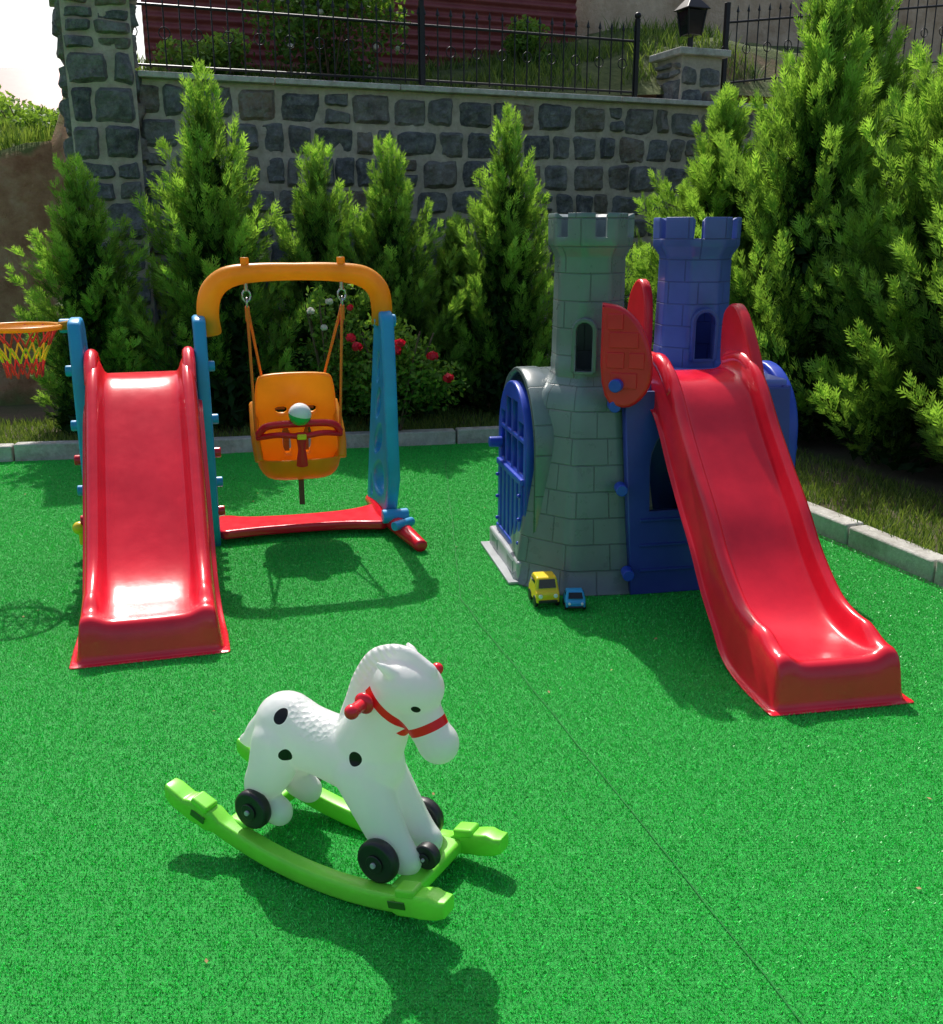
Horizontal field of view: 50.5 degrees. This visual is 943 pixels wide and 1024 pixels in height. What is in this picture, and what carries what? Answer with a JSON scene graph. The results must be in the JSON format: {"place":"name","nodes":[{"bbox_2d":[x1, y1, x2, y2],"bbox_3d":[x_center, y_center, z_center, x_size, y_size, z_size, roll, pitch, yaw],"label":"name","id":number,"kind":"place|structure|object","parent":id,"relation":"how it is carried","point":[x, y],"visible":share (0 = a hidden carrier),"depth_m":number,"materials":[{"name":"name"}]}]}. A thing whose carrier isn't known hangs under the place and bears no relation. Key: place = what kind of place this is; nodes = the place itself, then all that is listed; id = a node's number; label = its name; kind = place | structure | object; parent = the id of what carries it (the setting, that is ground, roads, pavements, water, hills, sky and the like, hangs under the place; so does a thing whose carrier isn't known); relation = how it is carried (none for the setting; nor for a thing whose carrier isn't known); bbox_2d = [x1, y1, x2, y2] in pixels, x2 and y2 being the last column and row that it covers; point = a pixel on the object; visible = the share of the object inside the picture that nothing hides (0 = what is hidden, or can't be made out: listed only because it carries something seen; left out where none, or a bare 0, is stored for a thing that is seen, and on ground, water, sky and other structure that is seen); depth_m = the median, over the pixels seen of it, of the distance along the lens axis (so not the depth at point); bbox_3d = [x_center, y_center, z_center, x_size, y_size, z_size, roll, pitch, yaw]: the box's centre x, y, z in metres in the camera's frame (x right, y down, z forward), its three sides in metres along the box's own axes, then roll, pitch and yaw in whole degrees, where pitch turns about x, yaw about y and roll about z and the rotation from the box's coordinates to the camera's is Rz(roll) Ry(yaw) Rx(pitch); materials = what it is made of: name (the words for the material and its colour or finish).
{"place":"outdoors","nodes":[
{"label":"outdoors","id":0,"kind":"place"},
{"bbox_2d":[0,0,145,70],"label":"sky","id":1,"kind":"structure","parent":0,"point":[27,40],"materials":[{"name":"white"}]},
{"bbox_2d":[0,14,771,149],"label":"hillside grass","id":2,"kind":"structure","parent":0,"point":[9,137],"depth_m":11.48,"materials":[{"name":"green plant"}]},
{"bbox_2d":[0,28,938,405],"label":"hillside","id":3,"kind":"structure","parent":0,"point":[26,174],"depth_m":9.90,"materials":[{"name":"soil"}]},
{"bbox_2d":[0,103,58,135],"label":"shrub","id":4,"kind":"object","parent":3,"relation":"on","point":[33,120],"visible":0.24,"depth_m":11.62,"materials":[{"name":"green plant"}]},
{"bbox_2d":[0,90,58,130],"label":"shrub","id":5,"kind":"object","parent":3,"relation":"on","point":[5,103],"visible":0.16,"depth_m":12.43,"materials":[{"name":"green plant"}]},
{"bbox_2d":[0,67,75,176],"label":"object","id":6,"kind":"structure","parent":3,"relation":"on","point":[37,86],"depth_m":17.27,"materials":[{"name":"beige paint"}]},
{"bbox_2d":[152,27,262,76],"bbox_3d":[-2.618,-4.561,10.158,0.889,0.666,1.077,12,19,36],"label":"shrub","id":7,"kind":"object","parent":3,"relation":"on","point":[205,48],"visible":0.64,"depth_m":9.90,"materials":[{"name":"green plant"}]},
{"bbox_2d":[237,0,413,82],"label":"flowering shrub","id":8,"kind":"object","parent":3,"relation":"on","point":[296,23],"visible":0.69,"depth_m":10.33,"materials":[{"name":"green plant"}]},
{"bbox_2d":[141,0,576,74],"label":"corrugated metal wall","id":9,"kind":"structure","parent":3,"relation":"on","point":[547,11],"depth_m":12.06,"materials":[{"name":"red metal"}]},
{"bbox_2d":[495,14,557,66],"bbox_3d":[0.650,-5.536,11.959,0.838,0.682,0.825,0,16,0],"label":"shrub","id":10,"kind":"object","parent":3,"relation":"on","point":[521,40],"visible":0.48,"depth_m":11.69,"materials":[{"name":"green plant"}]},
{"bbox_2d":[575,0,942,103],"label":"wall slab","id":11,"kind":"structure","parent":3,"relation":"on","point":[592,11],"depth_m":14.02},
{"bbox_2d":[720,0,942,93],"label":"iron fence","id":12,"kind":"object","parent":3,"relation":"on","point":[726,24],"visible":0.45,"depth_m":11.22,"materials":[{"name":"black metal"}]},
{"bbox_2d":[0,442,942,1023],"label":"artificial turf","id":13,"kind":"structure","parent":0,"point":[686,822],"depth_m":3.01,"materials":[{"name":"green carpet"}]},
{"bbox_2d":[58,315,230,668],"bbox_3d":[-1.594,-0.272,4.835,0.800,1.240,2.144,-4,16,-15],"label":"toddler slide","id":14,"kind":"object","parent":13,"relation":"on","point":[146,528],"visible":1,"depth_m":4.60,"materials":[{"name":"red plastic"}]},
{"bbox_2d":[0,320,67,378],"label":"basketball hoop","id":15,"kind":"object","parent":14,"relation":"attached to","point":[36,328],"visible":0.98,"depth_m":5.05,"materials":[{"name":"orange plastic"}]},
{"bbox_2d":[196,257,426,551],"bbox_3d":[-0.913,-0.620,5.536,1.108,1.533,1.087,-4,16,-15],"label":"toddler swing","id":16,"kind":"object","parent":13,"relation":"on","point":[298,395],"visible":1,"depth_m":5.53,"materials":[{"name":"orange plastic"}]},
{"bbox_2d":[164,643,507,920],"bbox_3d":[-0.378,0.623,2.679,0.900,0.667,0.358,8,18,27],"label":"rocking horse","id":17,"kind":"object","parent":13,"relation":"on","point":[291,745],"visible":1,"depth_m":2.57},
{"bbox_2d":[0,426,942,589],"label":"concrete kerb","id":18,"kind":"structure","parent":13,"relation":"on","point":[910,558],"depth_m":5.92,"materials":[{"name":"grey concrete"}]},
{"bbox_2d":[22,467,930,962],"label":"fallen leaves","id":19,"kind":"object","parent":13,"relation":"on","point":[548,691],"visible":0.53,"depth_m":3.02,"materials":[{"name":"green plant"}]},
{"bbox_2d":[528,571,559,606],"bbox_3d":[0.336,0.353,4.618,0.119,0.140,0.168,-3,16,-10],"label":"toy car","id":20,"kind":"object","parent":13,"relation":"on","point":[543,588],"visible":1,"depth_m":4.56,"materials":[{"name":"yellow plastic"}]},
{"bbox_2d":[562,588,585,609],"bbox_3d":[0.470,0.395,4.568,0.097,0.085,0.118,-1,16,-2],"label":"toy car","id":21,"kind":"object","parent":13,"relation":"on","point":[573,597],"visible":1,"depth_m":4.53,"materials":[{"name":"blue plastic"}]},
{"bbox_2d":[481,213,913,716],"bbox_3d":[0.975,-0.419,4.465,1.485,1.769,2.374,-3,16,-11],"label":"castle playhouse","id":22,"kind":"object","parent":13,"relation":"on","point":[629,461],"visible":1,"depth_m":4.59,"materials":[{"name":"grey plastic"}]},
{"bbox_2d":[499,380,533,515],"bbox_3d":[0.223,-0.244,5.088,0.045,0.850,0.600,-3,16,-11],"label":"blue door","id":23,"kind":"structure","parent":22,"relation":"in","point":[515,419],"depth_m":4.92,"materials":[{"name":"plastic"}]},
{"bbox_2d":[0,400,942,551],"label":"planting bed soil","id":24,"kind":"structure","parent":0,"point":[929,478],"depth_m":7.20,"materials":[{"name":"brown soil"}]},
{"bbox_2d":[52,0,75,190],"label":"pillar side","id":25,"kind":"structure","parent":24,"relation":"on","point":[64,108],"depth_m":8.60,"materials":[{"name":"stone"}]},
{"bbox_2d":[3,147,193,437],"bbox_3d":[-2.951,-1.724,8.056,1.457,2.297,1.697,-1,17,0],"label":"cypress tree","id":26,"kind":"object","parent":24,"relation":"on","point":[83,264],"visible":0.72,"depth_m":7.83,"materials":[{"name":"green plant"}]},
{"bbox_2d":[49,0,157,359],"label":"stone pillar","id":27,"kind":"structure","parent":24,"relation":"on","point":[115,104],"depth_m":8.64,"materials":[{"name":"stone"}]},
{"bbox_2d":[129,3,158,321],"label":"pillar side","id":28,"kind":"structure","parent":24,"relation":"on","point":[142,114],"depth_m":8.83,"materials":[{"name":"stone"}]},
{"bbox_2d":[110,57,332,428],"bbox_3d":[-2.107,-2.111,8.188,1.777,3.000,1.914,-6,17,-18],"label":"cypress tree","id":29,"kind":"object","parent":24,"relation":"on","point":[214,235],"visible":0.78,"depth_m":8.00,"materials":[{"name":"green plant"}]},
{"bbox_2d":[244,132,392,416],"bbox_3d":[-1.384,-1.959,8.589,1.597,2.476,1.389,-6,16,-20],"label":"cypress tree","id":30,"kind":"object","parent":24,"relation":"on","point":[319,227],"visible":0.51,"depth_m":8.41,"materials":[{"name":"green plant"}]},
{"bbox_2d":[294,284,364,429],"bbox_3d":[-1.144,-1.220,8.029,0.598,1.296,0.424,0,16,0],"label":"rose bush","id":31,"kind":"object","parent":24,"relation":"on","point":[321,363],"visible":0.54,"depth_m":7.97,"materials":[{"name":"green plant"}]},
{"bbox_2d":[312,130,479,419],"bbox_3d":[-0.604,-2.005,8.694,1.376,2.506,1.603,9,17,32],"label":"cypress tree","id":32,"kind":"object","parent":24,"relation":"on","point":[391,234],"visible":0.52,"depth_m":8.54,"materials":[{"name":"green plant"}]},
{"bbox_2d":[328,313,469,430],"bbox_3d":[-0.622,-1.096,8.002,1.040,1.038,0.754,9,18,29],"label":"rose bush","id":33,"kind":"object","parent":24,"relation":"on","point":[430,378],"visible":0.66,"depth_m":7.95,"materials":[{"name":"green plant"}]},
{"bbox_2d":[412,211,502,407],"bbox_3d":[-0.268,-1.833,9.258,1.369,1.854,1.190,3,16,12],"label":"cypress tree","id":34,"kind":"object","parent":24,"relation":"on","point":[449,289],"visible":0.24,"depth_m":9.05,"materials":[{"name":"green plant"}]},
{"bbox_2d":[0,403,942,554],"bbox_3d":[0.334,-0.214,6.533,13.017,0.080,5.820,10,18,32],"label":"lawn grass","id":35,"kind":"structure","parent":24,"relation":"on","point":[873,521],"depth_m":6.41,"materials":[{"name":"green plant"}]},
{"bbox_2d":[420,102,554,414],"bbox_3d":[0.303,-2.158,8.817,1.560,2.748,1.680,5,18,14],"label":"cypress tree","id":36,"kind":"object","parent":24,"relation":"on","point":[504,299],"visible":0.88,"depth_m":8.67,"materials":[{"name":"green plant"}]},
{"bbox_2d":[534,266,653,357],"bbox_3d":[1.260,-1.765,9.351,1.603,1.671,1.376,-6,18,-22],"label":"cypress tree","id":37,"kind":"object","parent":24,"relation":"on","point":[627,292],"depth_m":9.17,"materials":[{"name":"green plant"}]},
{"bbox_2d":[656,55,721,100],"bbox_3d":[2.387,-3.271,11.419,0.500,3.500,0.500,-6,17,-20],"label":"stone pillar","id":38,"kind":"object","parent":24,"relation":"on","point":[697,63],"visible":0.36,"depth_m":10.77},
{"bbox_2d":[654,62,680,98],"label":"pillar side","id":39,"kind":"structure","parent":38,"relation":"attached to","point":[670,89],"depth_m":10.85,"materials":[{"name":"stone"}]},
{"bbox_2d":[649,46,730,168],"bbox_3d":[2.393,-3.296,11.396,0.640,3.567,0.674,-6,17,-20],"label":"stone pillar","id":40,"kind":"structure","parent":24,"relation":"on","point":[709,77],"depth_m":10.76,"materials":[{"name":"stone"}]},
{"bbox_2d":[674,0,710,46],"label":"garden lantern","id":41,"kind":"object","parent":40,"relation":"on","point":[691,16],"visible":0.91,"depth_m":10.78,"materials":[{"name":"black metal"}]},
{"bbox_2d":[625,82,829,364],"bbox_3d":[2.187,-2.123,8.453,2.395,2.857,2.347,0,14,0],"label":"cypress tree","id":42,"kind":"object","parent":24,"relation":"on","point":[706,174],"visible":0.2,"depth_m":8.25,"materials":[{"name":"green plant"}]},
{"bbox_2d":[653,0,921,443],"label":"cypress tree","id":43,"kind":"object","parent":24,"relation":"on","point":[817,171],"visible":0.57,"depth_m":7.20,"materials":[{"name":"green plant"}]},
{"bbox_2d":[736,0,937,416],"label":"cypress tree","id":44,"kind":"object","parent":24,"relation":"on","point":[869,13],"visible":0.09,"depth_m":8.01,"materials":[{"name":"green plant"}]},
{"bbox_2d":[753,39,942,474],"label":"cypress tree","id":45,"kind":"object","parent":24,"relation":"on","point":[879,394],"visible":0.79,"depth_m":6.57,"materials":[{"name":"green plant"}]},
{"bbox_2d":[857,155,942,468],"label":"cypress tree","id":46,"kind":"object","parent":24,"relation":"on","point":[932,434],"visible":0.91,"depth_m":5.91,"materials":[{"name":"green plant"}]},
{"bbox_2d":[902,42,942,114],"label":"cypress tree","id":47,"kind":"object","parent":24,"relation":"on","point":[928,59],"visible":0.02,"depth_m":8.57,"materials":[{"name":"green plant"}]},
{"label":"ground","id":48,"kind":"structure","parent":0,"visible":0},
{"bbox_2d":[140,78,774,359],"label":"stone retaining wall","id":49,"kind":"structure","parent":48,"relation":"on","point":[265,156],"depth_m":9.91,"materials":[{"name":"grey stone"}]},
{"bbox_2d":[138,70,273,84],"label":"coping slab","id":50,"kind":"structure","parent":49,"relation":"on","point":[217,77],"depth_m":8.96,"materials":[{"name":"concrete"}]},
{"bbox_2d":[133,0,640,96],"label":"iron fence","id":51,"kind":"object","parent":50,"relation":"on","point":[422,80],"visible":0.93,"depth_m":9.76,"materials":[{"name":"black metal"}]},
{"bbox_2d":[272,78,399,90],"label":"coping slab","id":52,"kind":"structure","parent":49,"relation":"on","point":[334,84],"depth_m":9.34,"materials":[{"name":"concrete"}]},
{"bbox_2d":[398,85,515,96],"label":"coping slab","id":53,"kind":"structure","parent":49,"relation":"on","point":[456,90],"depth_m":9.76,"materials":[{"name":"concrete"}]},
{"bbox_2d":[137,84,887,397],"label":"stones","id":54,"kind":"object","parent":49,"relation":"on","point":[296,107],"visible":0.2,"depth_m":9.89,"materials":[{"name":"grey stone"}]},
{"bbox_2d":[513,91,621,102],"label":"coping slab","id":55,"kind":"structure","parent":49,"relation":"on","point":[564,96],"depth_m":10.17,"materials":[{"name":"concrete"}]},
{"bbox_2d":[617,97,716,106],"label":"coping slab","id":56,"kind":"structure","parent":49,"relation":"on","point":[659,101],"depth_m":10.57,"materials":[{"name":"concrete"}]},
{"bbox_2d":[738,103,774,110],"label":"coping slab","id":57,"kind":"structure","parent":49,"relation":"on","point":[745,104],"depth_m":10.93,"materials":[{"name":"concrete"}]}
]}

